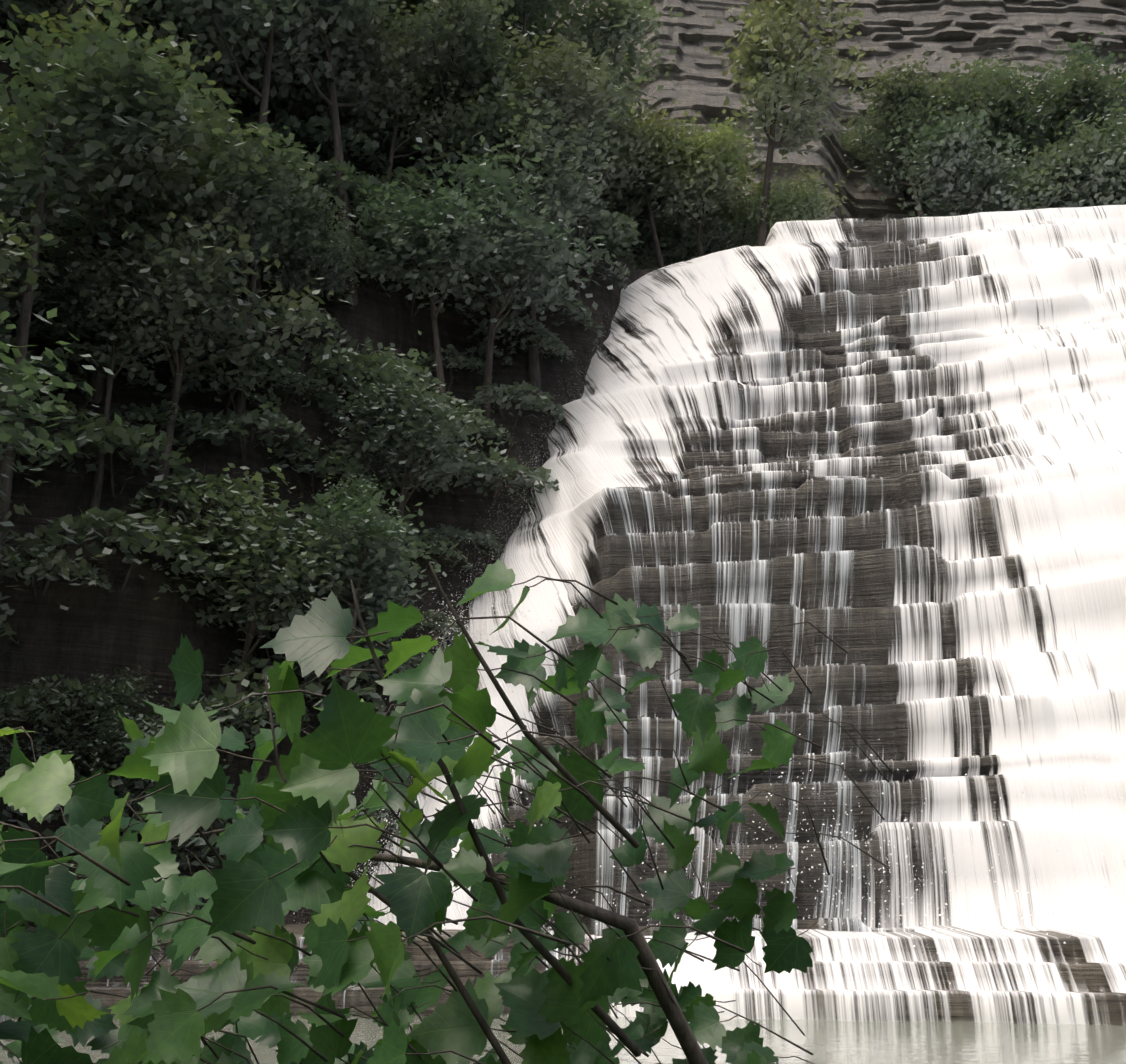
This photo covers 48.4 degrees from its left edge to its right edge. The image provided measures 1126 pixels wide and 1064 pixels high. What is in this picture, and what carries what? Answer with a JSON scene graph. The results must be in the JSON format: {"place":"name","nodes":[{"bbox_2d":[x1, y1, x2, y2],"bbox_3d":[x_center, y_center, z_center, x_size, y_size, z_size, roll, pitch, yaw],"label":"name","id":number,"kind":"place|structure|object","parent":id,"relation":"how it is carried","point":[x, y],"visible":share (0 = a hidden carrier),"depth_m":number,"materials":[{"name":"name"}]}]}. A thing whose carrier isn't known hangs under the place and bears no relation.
{"place":"outdoors","nodes":[
{"label":"outdoors","id":0,"kind":"place"},
{"bbox_2d":[0,13,658,926],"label":"terrain","id":1,"kind":"structure","parent":0,"point":[96,629],"depth_m":57.97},
{"bbox_2d":[0,199,54,338],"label":"forest tree","id":2,"kind":"object","parent":1,"relation":"on","point":[32,277],"visible":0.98,"depth_m":46.76,"materials":[{"name":"green plant"}]},
{"bbox_2d":[0,141,59,368],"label":"forest tree","id":3,"kind":"object","parent":1,"relation":"on","point":[13,313],"visible":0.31,"depth_m":55.07,"materials":[{"name":"green plant"}]},
{"bbox_2d":[0,689,61,741],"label":"forest bush","id":4,"kind":"object","parent":1,"relation":"on","point":[20,712],"visible":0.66,"depth_m":46.29,"materials":[{"name":"green plant"}]},
{"bbox_2d":[0,213,70,341],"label":"forest tree","id":5,"kind":"object","parent":1,"relation":"on","point":[31,249],"visible":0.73,"depth_m":51.72,"materials":[{"name":"green plant"}]},
{"bbox_2d":[0,480,112,638],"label":"forest tree","id":6,"kind":"object","parent":1,"relation":"on","point":[56,558],"visible":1,"depth_m":41.75,"materials":[{"name":"green plant"}]},
{"bbox_2d":[0,528,114,596],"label":"forest bush","id":7,"kind":"object","parent":1,"relation":"on","point":[42,566],"visible":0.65,"depth_m":49.18,"materials":[{"name":"green plant"}]},
{"bbox_2d":[11,316,107,353],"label":"forest bush","id":8,"kind":"object","parent":1,"relation":"on","point":[63,332],"visible":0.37,"depth_m":57.83,"materials":[{"name":"green plant"}]},
{"bbox_2d":[0,661,119,732],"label":"forest bush","id":9,"kind":"object","parent":1,"relation":"on","point":[31,691],"visible":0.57,"depth_m":46.97,"materials":[{"name":"green plant"}]},
{"bbox_2d":[0,308,120,525],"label":"forest tree","id":10,"kind":"object","parent":1,"relation":"on","point":[11,431],"visible":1,"depth_m":40.58,"materials":[{"name":"green plant"}]},
{"bbox_2d":[2,380,145,467],"bbox_3d":[-21.833,-4.316,54.814,7.500,3.579,7.484,-11,-25,26],"label":"forest bush","id":11,"kind":"object","parent":1,"relation":"on","point":[68,416],"visible":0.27,"depth_m":53.41,"materials":[{"name":"green plant"}]},
{"bbox_2d":[25,665,166,890],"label":"forest tree","id":12,"kind":"object","parent":1,"relation":"on","point":[108,737],"visible":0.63,"depth_m":47.20,"materials":[{"name":"green plant"}]},
{"bbox_2d":[39,339,169,397],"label":"forest bush","id":13,"kind":"object","parent":1,"relation":"on","point":[74,346],"visible":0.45,"depth_m":56.89,"materials":[{"name":"green plant"}]},
{"bbox_2d":[0,0,215,281],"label":"forest tree","id":14,"kind":"object","parent":1,"relation":"on","point":[67,4],"visible":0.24,"depth_m":66.78,"materials":[{"name":"green plant"}]},
{"bbox_2d":[25,407,201,496],"bbox_3d":[-19.410,-2.849,54.764,7.639,3.994,8.824,7,-26,-16],"label":"forest bush","id":15,"kind":"object","parent":1,"relation":"on","point":[90,437],"visible":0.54,"depth_m":52.72,"materials":[{"name":"green plant"}]},
{"bbox_2d":[15,503,226,599],"bbox_3d":[-18.093,0.913,51.993,8.430,4.040,8.937,-2,-23,15],"label":"forest bush","id":16,"kind":"object","parent":1,"relation":"on","point":[95,516],"visible":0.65,"depth_m":50.26,"materials":[{"name":"green plant"}]},
{"bbox_2d":[0,0,243,580],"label":"forest tree","id":17,"kind":"object","parent":1,"relation":"on","point":[94,126],"visible":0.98,"depth_m":53.61,"materials":[{"name":"green plant"}]},
{"bbox_2d":[0,736,244,846],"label":"forest bush","id":18,"kind":"object","parent":1,"relation":"on","point":[6,814],"visible":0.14,"depth_m":45.46,"materials":[{"name":"green plant"}]},
{"bbox_2d":[16,237,247,524],"bbox_3d":[-19.549,-6.628,55.073,10.916,14.360,7.030,-8,-22,24],"label":"forest tree","id":19,"kind":"object","parent":1,"relation":"on","point":[92,301],"visible":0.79,"depth_m":55.35,"materials":[{"name":"green plant"}]},
{"bbox_2d":[0,0,274,403],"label":"forest tree","id":20,"kind":"object","parent":1,"relation":"on","point":[145,185],"visible":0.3,"depth_m":58.39,"materials":[{"name":"green plant"}]},
{"bbox_2d":[58,703,234,924],"bbox_3d":[-15.417,11.716,46.021,5.414,10.552,6.776,16,-24,-40],"label":"forest tree","id":21,"kind":"object","parent":1,"relation":"on","point":[153,731],"visible":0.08,"depth_m":46.09,"materials":[{"name":"green plant"}]},
{"bbox_2d":[103,496,224,550],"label":"forest bush","id":22,"kind":"object","parent":1,"relation":"on","point":[150,512],"visible":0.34,"depth_m":52.28,"materials":[{"name":"green plant"}]},
{"bbox_2d":[121,396,225,446],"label":"forest bush","id":23,"kind":"object","parent":1,"relation":"on","point":[149,412],"visible":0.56,"depth_m":56.09,"materials":[{"name":"green plant"}]},
{"bbox_2d":[94,0,266,225],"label":"forest tree","id":24,"kind":"object","parent":1,"relation":"on","point":[183,32],"visible":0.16,"depth_m":71.17,"materials":[{"name":"green plant"}]},
{"bbox_2d":[93,302,267,376],"bbox_3d":[-18.483,-8.988,60.742,8.296,4.782,9.796,2,-24,-11],"label":"forest bush","id":25,"kind":"object","parent":1,"relation":"on","point":[98,342],"visible":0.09,"depth_m":59.27,"materials":[{"name":"green plant"}]},
{"bbox_2d":[137,691,259,749],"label":"forest bush","id":26,"kind":"object","parent":1,"relation":"on","point":[253,728],"visible":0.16,"depth_m":49.55,"materials":[{"name":"green plant"}]},
{"bbox_2d":[124,461,278,529],"bbox_3d":[-15.771,-1.286,54.969,6.782,3.076,6.782,12,-20,-39],"label":"forest bush","id":27,"kind":"object","parent":1,"relation":"on","point":[211,482],"visible":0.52,"depth_m":53.49,"materials":[{"name":"green plant"}]},
{"bbox_2d":[60,176,348,504],"bbox_3d":[-16.975,-7.966,56.644,10.956,18.566,14.368,18,-21,-41],"label":"forest tree","id":28,"kind":"object","parent":1,"relation":"on","point":[185,267],"visible":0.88,"depth_m":55.95,"materials":[{"name":"green plant"}]},
{"bbox_2d":[135,120,291,384],"bbox_3d":[-17.237,-12.923,61.902,6.632,15.418,8.393,-14,-23,42],"label":"forest tree","id":29,"kind":"object","parent":1,"relation":"on","point":[219,140],"visible":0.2,"depth_m":61.59,"materials":[{"name":"green plant"}]},
{"bbox_2d":[163,363,281,412],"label":"forest bush","id":30,"kind":"object","parent":1,"relation":"on","point":[219,374],"visible":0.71,"depth_m":58.78,"materials":[{"name":"green plant"}]},
{"bbox_2d":[101,0,384,308],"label":"forest tree","id":31,"kind":"object","parent":1,"relation":"on","point":[221,15],"visible":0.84,"depth_m":67.89,"materials":[{"name":"green plant"}]},
{"bbox_2d":[142,108,347,432],"bbox_3d":[-15.928,-11.855,61.118,10.340,17.903,11.292,6,-22,-24],"label":"forest tree","id":32,"kind":"object","parent":1,"relation":"on","point":[278,180],"visible":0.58,"depth_m":61.04,"materials":[{"name":"green plant"}]},
{"bbox_2d":[172,390,318,464],"bbox_3d":[-14.792,-4.488,58.301,6.753,3.574,6.645,-3,-16,-8],"label":"forest bush","id":33,"kind":"object","parent":1,"relation":"on","point":[275,418],"visible":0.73,"depth_m":57.08,"materials":[{"name":"green plant"}]},
{"bbox_2d":[199,67,309,122],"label":"forest bush","id":34,"kind":"object","parent":1,"relation":"on","point":[292,97],"visible":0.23,"depth_m":75.16,"materials":[{"name":"green plant"}]},
{"bbox_2d":[204,673,313,741],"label":"forest bush","id":35,"kind":"object","parent":1,"relation":"on","point":[247,715],"visible":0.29,"depth_m":49.75,"materials":[{"name":"green plant"}]},
{"bbox_2d":[139,447,389,761],"bbox_3d":[-12.725,3.856,52.030,12.097,14.005,8.546,6,-15,2],"label":"forest tree","id":36,"kind":"object","parent":1,"relation":"on","point":[246,568],"visible":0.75,"depth_m":51.40,"materials":[{"name":"green plant"}]},
{"bbox_2d":[232,108,333,160],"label":"forest bush","id":37,"kind":"object","parent":1,"relation":"on","point":[283,113],"visible":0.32,"depth_m":73.48,"materials":[{"name":"green plant"}]},
{"bbox_2d":[233,363,339,417],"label":"forest bush","id":38,"kind":"object","parent":1,"relation":"on","point":[300,378],"visible":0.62,"depth_m":60.80,"materials":[{"name":"green plant"}]},
{"bbox_2d":[188,640,385,722],"bbox_3d":[-11.661,6.381,52.508,8.869,4.832,9.054,-4,-12,14],"label":"forest bush","id":39,"kind":"object","parent":1,"relation":"on","point":[367,694],"visible":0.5,"depth_m":50.61,"materials":[{"name":"green plant"}]},
{"bbox_2d":[224,281,350,346],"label":"forest bush","id":40,"kind":"object","parent":1,"relation":"on","point":[279,311],"visible":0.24,"depth_m":63.31,"materials":[{"name":"green plant"}]},
{"bbox_2d":[262,188,368,373],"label":"forest tree","id":41,"kind":"object","parent":1,"relation":"on","point":[296,256],"visible":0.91,"depth_m":65.00,"materials":[{"name":"green plant"}]},
{"bbox_2d":[261,426,372,491],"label":"forest bush","id":42,"kind":"object","parent":1,"relation":"on","point":[351,468],"visible":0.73,"depth_m":59.33,"materials":[{"name":"green plant"}]},
{"bbox_2d":[249,114,392,179],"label":"forest bush","id":43,"kind":"object","parent":1,"relation":"on","point":[316,120],"visible":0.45,"depth_m":73.12,"materials":[{"name":"green plant"}]},
{"bbox_2d":[265,152,383,226],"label":"forest bush","id":44,"kind":"object","parent":1,"relation":"on","point":[344,167],"visible":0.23,"depth_m":68.85,"materials":[{"name":"green plant"}]},
{"bbox_2d":[224,0,428,306],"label":"forest tree","id":45,"kind":"object","parent":1,"relation":"on","point":[302,60],"visible":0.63,"depth_m":72.73,"materials":[{"name":"green plant"}]},
{"bbox_2d":[222,484,451,690],"bbox_3d":[-9.631,5.797,52.031,9.715,16.129,8.972,6,-19,-11],"label":"forest tree","id":46,"kind":"object","parent":1,"relation":"on","point":[395,562],"visible":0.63,"depth_m":52.20,"materials":[{"name":"green plant"}]},
{"bbox_2d":[274,329,410,399],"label":"forest bush","id":47,"kind":"object","parent":1,"relation":"on","point":[327,349],"visible":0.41,"depth_m":62.23,"materials":[{"name":"green plant"}]},
{"bbox_2d":[299,469,404,604],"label":"forest tree","id":48,"kind":"object","parent":1,"relation":"on","point":[359,492],"visible":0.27,"depth_m":56.05,"materials":[{"name":"green plant"}]},
{"bbox_2d":[302,334,441,398],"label":"forest bush","id":49,"kind":"object","parent":1,"relation":"on","point":[418,368],"visible":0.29,"depth_m":63.45,"materials":[{"name":"green plant"}]},
{"bbox_2d":[328,248,421,301],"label":"forest bush","id":50,"kind":"object","parent":1,"relation":"on","point":[376,255],"visible":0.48,"depth_m":67.96,"materials":[{"name":"green plant"}]},
{"bbox_2d":[313,0,492,198],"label":"forest tree","id":51,"kind":"object","parent":1,"relation":"on","point":[401,86],"visible":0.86,"depth_m":75.32,"materials":[{"name":"green plant"}]},
{"bbox_2d":[301,330,520,582],"bbox_3d":[-7.426,-2.560,60.115,11.031,13.369,8.305,5,-13,-7],"label":"forest tree","id":52,"kind":"object","parent":1,"relation":"on","point":[438,445],"visible":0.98,"depth_m":59.64,"materials":[{"name":"green plant"}]},
{"bbox_2d":[355,245,485,326],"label":"forest bush","id":53,"kind":"object","parent":1,"relation":"on","point":[429,279],"visible":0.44,"depth_m":68.99,"materials":[{"name":"green plant"}]},
{"bbox_2d":[356,376,504,446],"bbox_3d":[-7.024,-5.936,66.186,7.616,4.227,8.779,-14,-24,30],"label":"forest bush","id":54,"kind":"object","parent":1,"relation":"on","point":[488,423],"visible":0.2,"depth_m":64.57,"materials":[{"name":"green plant"}]},
{"bbox_2d":[336,170,546,476],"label":"forest tree","id":55,"kind":"object","parent":1,"relation":"on","point":[391,230],"visible":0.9,"depth_m":66.65,"materials":[{"name":"green plant"}]},
{"bbox_2d":[370,0,527,196],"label":"forest tree","id":56,"kind":"object","parent":1,"relation":"on","point":[459,31],"visible":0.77,"depth_m":77.02,"materials":[{"name":"green plant"}]},
{"bbox_2d":[417,338,492,381],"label":"forest bush","id":57,"kind":"object","parent":1,"relation":"on","point":[454,361],"visible":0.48,"depth_m":68.93,"materials":[{"name":"green plant"}]},
{"bbox_2d":[418,518,504,559],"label":"forest bush","id":58,"kind":"object","parent":1,"relation":"on","point":[449,530],"visible":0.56,"depth_m":60.64,"materials":[{"name":"green plant"}]},
{"bbox_2d":[371,133,612,420],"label":"forest tree","id":59,"kind":"object","parent":1,"relation":"on","point":[523,268],"visible":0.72,"depth_m":68.81,"materials":[{"name":"green plant"}]},
{"bbox_2d":[425,440,559,505],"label":"forest bush","id":60,"kind":"object","parent":1,"relation":"on","point":[510,465],"visible":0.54,"depth_m":62.99,"materials":[{"name":"green plant"}]},
{"bbox_2d":[466,307,556,348],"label":"forest bush","id":61,"kind":"object","parent":1,"relation":"on","point":[538,327],"visible":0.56,"depth_m":71.35,"materials":[{"name":"green plant"}]},
{"bbox_2d":[463,380,566,425],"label":"forest bush","id":62,"kind":"object","parent":1,"relation":"on","point":[530,399],"visible":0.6,"depth_m":67.44,"materials":[{"name":"green plant"}]},
{"bbox_2d":[452,0,580,65],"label":"forest tree","id":63,"kind":"object","parent":1,"relation":"on","point":[527,14],"visible":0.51,"depth_m":87.80,"materials":[{"name":"green plant"}]},
{"bbox_2d":[427,70,626,396],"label":"forest tree","id":64,"kind":"object","parent":1,"relation":"on","point":[571,194],"visible":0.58,"depth_m":74.82,"materials":[{"name":"green plant"}]},
{"bbox_2d":[456,21,638,303],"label":"forest tree","id":65,"kind":"object","parent":1,"relation":"on","point":[564,97],"visible":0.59,"depth_m":77.45,"materials":[{"name":"green plant"}]},
{"bbox_2d":[4,925,1125,1024],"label":"shelf water","id":66,"kind":"structure","parent":1,"relation":"on","point":[723,984],"depth_m":36.65,"materials":[{"name":"white liquid"}]},
{"bbox_2d":[535,170,612,298],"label":"forest tree","id":67,"kind":"object","parent":1,"relation":"on","point":[580,233],"visible":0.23,"depth_m":79.66,"materials":[{"name":"green plant"}]},
{"bbox_2d":[25,923,1125,1024],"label":"shelf rock","id":68,"kind":"object","parent":1,"relation":"on","point":[1084,975],"visible":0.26,"depth_m":37.28,"materials":[{"name":"stone"}]},
{"bbox_2d":[532,198,628,256],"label":"forest bush","id":69,"kind":"object","parent":1,"relation":"on","point":[611,232],"visible":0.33,"depth_m":81.07,"materials":[{"name":"green plant"}]},
{"bbox_2d":[556,51,640,176],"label":"forest tree","id":70,"kind":"object","parent":1,"relation":"on","point":[618,81],"visible":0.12,"depth_m":84.84,"materials":[{"name":"green plant"}]},
{"bbox_2d":[520,0,682,234],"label":"forest tree","id":71,"kind":"object","parent":1,"relation":"on","point":[630,16],"visible":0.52,"depth_m":87.14,"materials":[{"name":"green plant"}]},
{"bbox_2d":[556,104,675,218],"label":"forest tree","id":72,"kind":"object","parent":1,"relation":"on","point":[623,147],"visible":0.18,"depth_m":88.56,"materials":[{"name":"green plant"}]},
{"bbox_2d":[598,173,696,260],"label":"forest tree","id":73,"kind":"object","parent":1,"relation":"on","point":[645,224],"visible":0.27,"depth_m":95.52,"materials":[{"name":"green plant"}]},
{"bbox_2d":[597,97,706,267],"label":"forest tree","id":74,"kind":"object","parent":1,"relation":"on","point":[659,201],"visible":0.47,"depth_m":91.72,"materials":[{"name":"green plant"}]},
{"bbox_2d":[627,151,755,268],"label":"bush","id":75,"kind":"object","parent":1,"relation":"on","point":[672,252],"visible":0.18,"depth_m":96.94,"materials":[{"name":"green plant"}]},
{"bbox_2d":[629,100,766,256],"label":"forest tree","id":76,"kind":"object","parent":1,"relation":"on","point":[697,186],"visible":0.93,"depth_m":91.09,"materials":[{"name":"green plant"}]},
{"bbox_2d":[293,278,1124,983],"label":"falls spray droplets","id":77,"kind":"object","parent":1,"relation":"on","point":[677,802],"visible":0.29,"depth_m":46.11},
{"bbox_2d":[649,107,773,254],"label":"forest tree","id":78,"kind":"object","parent":1,"relation":"on","point":[703,138],"visible":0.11,"depth_m":95.50,"materials":[{"name":"green plant"}]},
{"bbox_2d":[672,189,780,253],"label":"bush","id":79,"kind":"object","parent":1,"relation":"on","point":[735,232],"visible":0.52,"depth_m":94.83,"materials":[{"name":"green plant"}]},
{"bbox_2d":[366,205,1125,936],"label":"waterfall water","id":80,"kind":"structure","parent":1,"relation":"on","point":[1066,543],"depth_m":54.69,"materials":[{"name":"white liquid"}]},
{"bbox_2d":[395,209,1125,935],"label":"waterfall rock","id":81,"kind":"object","parent":1,"relation":"on","point":[865,629],"visible":0.38,"depth_m":52.38,"materials":[{"name":"stone"}]},
{"bbox_2d":[720,152,853,245],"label":"bush","id":82,"kind":"object","parent":1,"relation":"on","point":[809,181],"visible":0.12,"depth_m":99.05,"materials":[{"name":"green plant"}]},
{"bbox_2d":[700,0,874,245],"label":"forest tree","id":83,"kind":"object","parent":1,"relation":"on","point":[777,80],"visible":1,"depth_m":93.05,"materials":[{"name":"green plant"}]},
{"bbox_2d":[747,166,836,239],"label":"bush","id":84,"kind":"object","parent":1,"relation":"on","point":[806,209],"visible":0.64,"depth_m":90.78,"materials":[{"name":"green plant"}]},
{"bbox_2d":[836,110,922,205],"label":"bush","id":85,"kind":"object","parent":1,"relation":"on","point":[854,154],"visible":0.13,"depth_m":120.80,"materials":[{"name":"green plant"}]},
{"bbox_2d":[835,73,965,216],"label":"forest tree","id":86,"kind":"object","parent":1,"relation":"on","point":[912,113],"visible":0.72,"depth_m":113.16,"materials":[{"name":"green plant"}]},
{"bbox_2d":[840,51,967,216],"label":"forest tree","id":87,"kind":"object","parent":1,"relation":"on","point":[901,77],"visible":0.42,"depth_m":113.70,"materials":[{"name":"green plant"}]},
{"bbox_2d":[876,101,1037,220],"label":"bush","id":88,"kind":"object","parent":1,"relation":"on","point":[940,164],"visible":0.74,"depth_m":102.28,"materials":[{"name":"green plant"}]},
{"bbox_2d":[892,48,1039,185],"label":"forest tree","id":89,"kind":"object","parent":1,"relation":"on","point":[975,86],"visible":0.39,"depth_m":110.86,"materials":[{"name":"green plant"}]},
{"bbox_2d":[935,65,1052,183],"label":"forest tree","id":90,"kind":"object","parent":1,"relation":"on","point":[970,100],"visible":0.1,"depth_m":113.33,"materials":[{"name":"green plant"}]},
{"bbox_2d":[965,162,1089,212],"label":"bush","id":91,"kind":"object","parent":1,"relation":"on","point":[1043,194],"visible":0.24,"depth_m":101.66,"materials":[{"name":"green plant"}]},
{"bbox_2d":[988,118,1125,210],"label":"bush","id":92,"kind":"object","parent":1,"relation":"on","point":[1039,160],"visible":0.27,"depth_m":101.77,"materials":[{"name":"green plant"}]},
{"bbox_2d":[1002,51,1125,163],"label":"forest tree","id":93,"kind":"object","parent":1,"relation":"on","point":[1089,83],"visible":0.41,"depth_m":114.03,"materials":[{"name":"green plant"}]},
{"bbox_2d":[1011,128,1125,207],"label":"bush","id":94,"kind":"object","parent":1,"relation":"on","point":[1111,199],"visible":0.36,"depth_m":100.02,"materials":[{"name":"green plant"}]},
{"bbox_2d":[1043,102,1125,204],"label":"forest tree","id":95,"kind":"object","parent":1,"relation":"on","point":[1111,119],"visible":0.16,"depth_m":102.12,"materials":[{"name":"green plant"}]},
{"bbox_2d":[1044,32,1125,150],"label":"forest tree","id":96,"kind":"object","parent":1,"relation":"on","point":[1087,60],"visible":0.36,"depth_m":115.73,"materials":[{"name":"green plant"}]},
{"bbox_2d":[0,559,892,1063],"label":"sycamore","id":97,"kind":"object","parent":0,"point":[162,1021],"depth_m":2.32,"materials":[{"name":"green plant"}]},
{"bbox_2d":[0,1014,1125,1063],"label":"water pool","id":98,"kind":"structure","parent":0,"point":[886,1042],"depth_m":27.81,"materials":[{"name":"grey liquid"}]},
{"bbox_2d":[533,0,1125,264],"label":"cliff rock","id":99,"kind":"object","parent":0,"point":[943,33],"visible":0.21,"depth_m":128.73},
{"bbox_2d":[959,57,1081,169],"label":"forest tree","id":100,"kind":"object","parent":99,"relation":"on","point":[1034,118],"visible":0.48,"depth_m":112.06,"materials":[{"name":"green plant"}]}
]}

